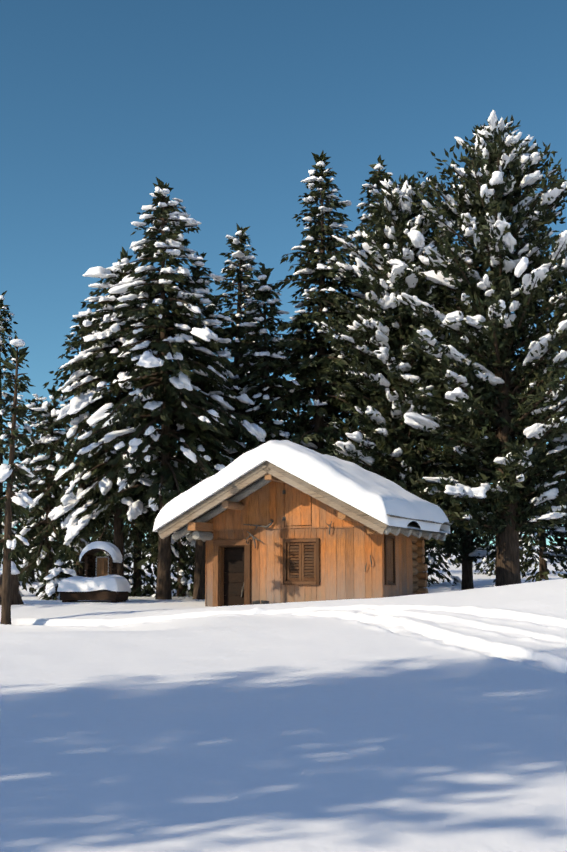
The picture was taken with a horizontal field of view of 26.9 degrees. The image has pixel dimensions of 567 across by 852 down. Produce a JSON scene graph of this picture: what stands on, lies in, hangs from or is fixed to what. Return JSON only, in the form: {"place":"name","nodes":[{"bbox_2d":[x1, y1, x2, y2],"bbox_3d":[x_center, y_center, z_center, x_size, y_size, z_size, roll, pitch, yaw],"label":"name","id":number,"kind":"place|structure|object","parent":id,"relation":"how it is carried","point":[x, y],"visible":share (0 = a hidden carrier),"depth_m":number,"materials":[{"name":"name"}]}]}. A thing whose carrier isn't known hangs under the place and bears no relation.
{"place":"outdoors","nodes":[
{"label":"outdoors","id":0,"kind":"place"},
{"bbox_2d":[0,545,566,851],"bbox_3d":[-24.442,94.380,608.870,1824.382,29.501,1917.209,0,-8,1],"label":"snow ground","id":1,"kind":"structure","parent":0,"point":[434,719],"depth_m":10.87,"materials":[{"name":"white snow"}]},
{"bbox_2d":[0,561,23,604],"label":"stump","id":2,"kind":"object","parent":1,"relation":"on","point":[16,598],"visible":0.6,"depth_m":29.97,"materials":[{"name":"brown plant"}]},
{"bbox_2d":[0,334,34,624],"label":"spruce","id":3,"kind":"object","parent":1,"relation":"on","point":[22,473],"visible":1,"depth_m":25.80,"materials":[{"name":"plant"}]},
{"bbox_2d":[0,291,42,596],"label":"spruce","id":4,"kind":"object","parent":1,"relation":"on","point":[5,324],"visible":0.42,"depth_m":44.27,"materials":[{"name":"green plant"}]},
{"bbox_2d":[2,447,52,555],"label":"spruce","id":5,"kind":"object","parent":1,"relation":"on","point":[28,494],"depth_m":79.67,"materials":[{"name":"green plant"}]},
{"bbox_2d":[2,393,60,581],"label":"spruce","id":6,"kind":"object","parent":1,"relation":"on","point":[34,404],"visible":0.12,"depth_m":55.31,"materials":[{"name":"green plant"}]},
{"bbox_2d":[11,385,87,594],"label":"spruce","id":7,"kind":"object","parent":1,"relation":"on","point":[50,412],"visible":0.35,"depth_m":39.75,"materials":[{"name":"green plant"}]},
{"bbox_2d":[34,549,76,599],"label":"spruce","id":8,"kind":"object","parent":1,"relation":"on","point":[56,575],"visible":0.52,"depth_m":33.89,"materials":[{"name":"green plant"}]},
{"bbox_2d":[21,317,140,596],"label":"spruce","id":9,"kind":"object","parent":1,"relation":"on","point":[79,567],"visible":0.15,"depth_m":43.15,"materials":[{"name":"green plant"}]},
{"bbox_2d":[57,541,130,602],"bbox_3d":[-5.006,4.165,32.465,1.720,2.049,1.970,-2,-8,13],"label":"well","id":10,"kind":"object","parent":1,"relation":"on","point":[101,579],"visible":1,"depth_m":31.76,"materials":[{"name":"wood"}]},
{"bbox_2d":[29,247,190,576],"bbox_3d":[-5.139,0.066,37.407,5.117,11.464,5.004,0,-8,1],"label":"spruce","id":11,"kind":"object","parent":1,"relation":"on","point":[97,345],"visible":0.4,"depth_m":36.53,"materials":[{"name":"green plant"}]},
{"bbox_2d":[72,427,153,583],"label":"spruce","id":12,"kind":"object","parent":1,"relation":"on","point":[112,540],"visible":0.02,"depth_m":51.60,"materials":[{"name":"green plant"}]},
{"bbox_2d":[96,371,187,596],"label":"spruce","id":13,"kind":"object","parent":1,"relation":"on","point":[136,590],"visible":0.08,"depth_m":44.31,"materials":[{"name":"green plant"}]},
{"bbox_2d":[124,444,194,596],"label":"spruce","id":14,"kind":"object","parent":1,"relation":"on","point":[181,585],"visible":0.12,"depth_m":40.21,"materials":[{"name":"green plant"}]},
{"bbox_2d":[131,532,188,558],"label":"spruce","id":15,"kind":"object","parent":1,"relation":"on","point":[144,544],"depth_m":74.69,"materials":[{"name":"green plant"}]},
{"bbox_2d":[68,177,265,599],"bbox_3d":[-3.506,-1.051,35.544,5.947,13.178,5.724,0,-8,1],"label":"spruce","id":16,"kind":"object","parent":1,"relation":"on","point":[157,357],"visible":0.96,"depth_m":35.20,"materials":[{"name":"green plant"}]},
{"bbox_2d":[145,252,256,598],"bbox_3d":[-2.470,0.138,36.640,3.655,11.109,4.003,0,-8,1],"label":"spruce","id":17,"kind":"object","parent":1,"relation":"on","point":[212,323],"visible":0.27,"depth_m":36.29,"materials":[{"name":"green plant"}]},
{"bbox_2d":[155,224,280,589],"bbox_3d":[-1.772,-0.456,39.746,4.461,13.094,4.297,-5,-9,34],"label":"spruce","id":18,"kind":"object","parent":1,"relation":"on","point":[241,256],"visible":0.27,"depth_m":39.85,"materials":[{"name":"green plant"}]},
{"bbox_2d":[188,363,249,574],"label":"spruce","id":19,"kind":"object","parent":1,"relation":"on","point":[189,567],"depth_m":45.76,"materials":[{"name":"green plant"}]},
{"bbox_2d":[226,263,317,457],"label":"spruce","id":20,"kind":"object","parent":1,"relation":"on","point":[262,357],"visible":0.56,"depth_m":37.76,"materials":[{"name":"green plant"}]},
{"bbox_2d":[274,371,325,447],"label":"spruce","id":21,"kind":"object","parent":1,"relation":"on","point":[292,374],"depth_m":48.17,"materials":[{"name":"green plant"}]},
{"bbox_2d":[153,461,448,606],"bbox_3d":[0.534,3.148,30.289,6.372,4.215,4.334,-4,-9,26],"label":"hut","id":22,"kind":"object","parent":1,"relation":"on","point":[268,532],"visible":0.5,"depth_m":29.24,"materials":[{"name":"brown wood"}]},
{"bbox_2d":[153,440,449,533],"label":"roof snow","id":23,"kind":"structure","parent":22,"relation":"on","point":[377,496],"depth_m":28.73,"materials":[{"name":"white snow"}]},
{"bbox_2d":[252,150,373,456],"bbox_3d":[1.225,-1.666,38.010,5.598,15.027,5.219,0,-8,1],"label":"spruce","id":24,"kind":"object","parent":1,"relation":"on","point":[317,270],"visible":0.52,"depth_m":38.12,"materials":[{"name":"green plant"}]},
{"bbox_2d":[328,155,426,554],"bbox_3d":[3.226,-1.655,41.267,4.376,15.842,4.214,0,-8,1],"label":"spruce","id":25,"kind":"object","parent":1,"relation":"on","point":[376,185],"visible":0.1,"depth_m":41.89,"materials":[{"name":"green plant"}]},
{"bbox_2d":[311,174,490,547],"bbox_3d":[3.719,-1.137,37.001,5.675,13.731,6.533,0,-8,1],"label":"pine","id":26,"kind":"object","parent":1,"relation":"on","point":[387,437],"visible":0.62,"depth_m":35.97,"materials":[{"name":"green plant"}]},
{"bbox_2d":[418,450,479,586],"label":"spruce","id":27,"kind":"object","parent":1,"relation":"on","point":[432,557],"visible":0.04,"depth_m":50.81,"materials":[{"name":"green plant"}]},
{"bbox_2d":[426,465,474,564],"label":"spruce","id":28,"kind":"object","parent":1,"relation":"on","point":[447,560],"visible":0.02,"depth_m":70.13,"materials":[{"name":"green plant"}]},
{"bbox_2d":[382,110,566,585],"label":"pine","id":29,"kind":"object","parent":1,"relation":"on","point":[485,206],"visible":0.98,"depth_m":33.79,"materials":[{"name":"green plant"}]},
{"bbox_2d":[413,281,535,589],"bbox_3d":[6.739,0.044,44.228,6.015,13.310,6.152,0,-8,1],"label":"pine","id":30,"kind":"object","parent":1,"relation":"on","point":[468,555],"visible":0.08,"depth_m":43.10,"materials":[{"name":"green plant"}]},
{"bbox_2d":[455,428,537,575],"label":"spruce","id":31,"kind":"object","parent":1,"relation":"on","point":[490,570],"visible":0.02,"depth_m":59.04,"materials":[{"name":"green plant"}]},
{"bbox_2d":[484,508,552,563],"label":"spruce","id":32,"kind":"object","parent":1,"relation":"on","point":[533,543],"visible":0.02,"depth_m":70.80,"materials":[{"name":"green plant"}]},
{"bbox_2d":[486,363,566,586],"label":"spruce","id":33,"kind":"object","parent":1,"relation":"on","point":[542,573],"visible":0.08,"depth_m":49.09,"materials":[{"name":"green plant"}]},
{"bbox_2d":[519,308,566,569],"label":"conifer tree","id":34,"kind":"object","parent":1,"relation":"on","point":[557,532],"visible":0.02,"depth_m":40.61,"materials":[{"name":"green plant"}]},
{"bbox_2d":[0,0,566,544],"label":"sky","id":35,"kind":"structure","parent":0,"point":[226,103],"materials":[{"name":"blue"}]}
]}

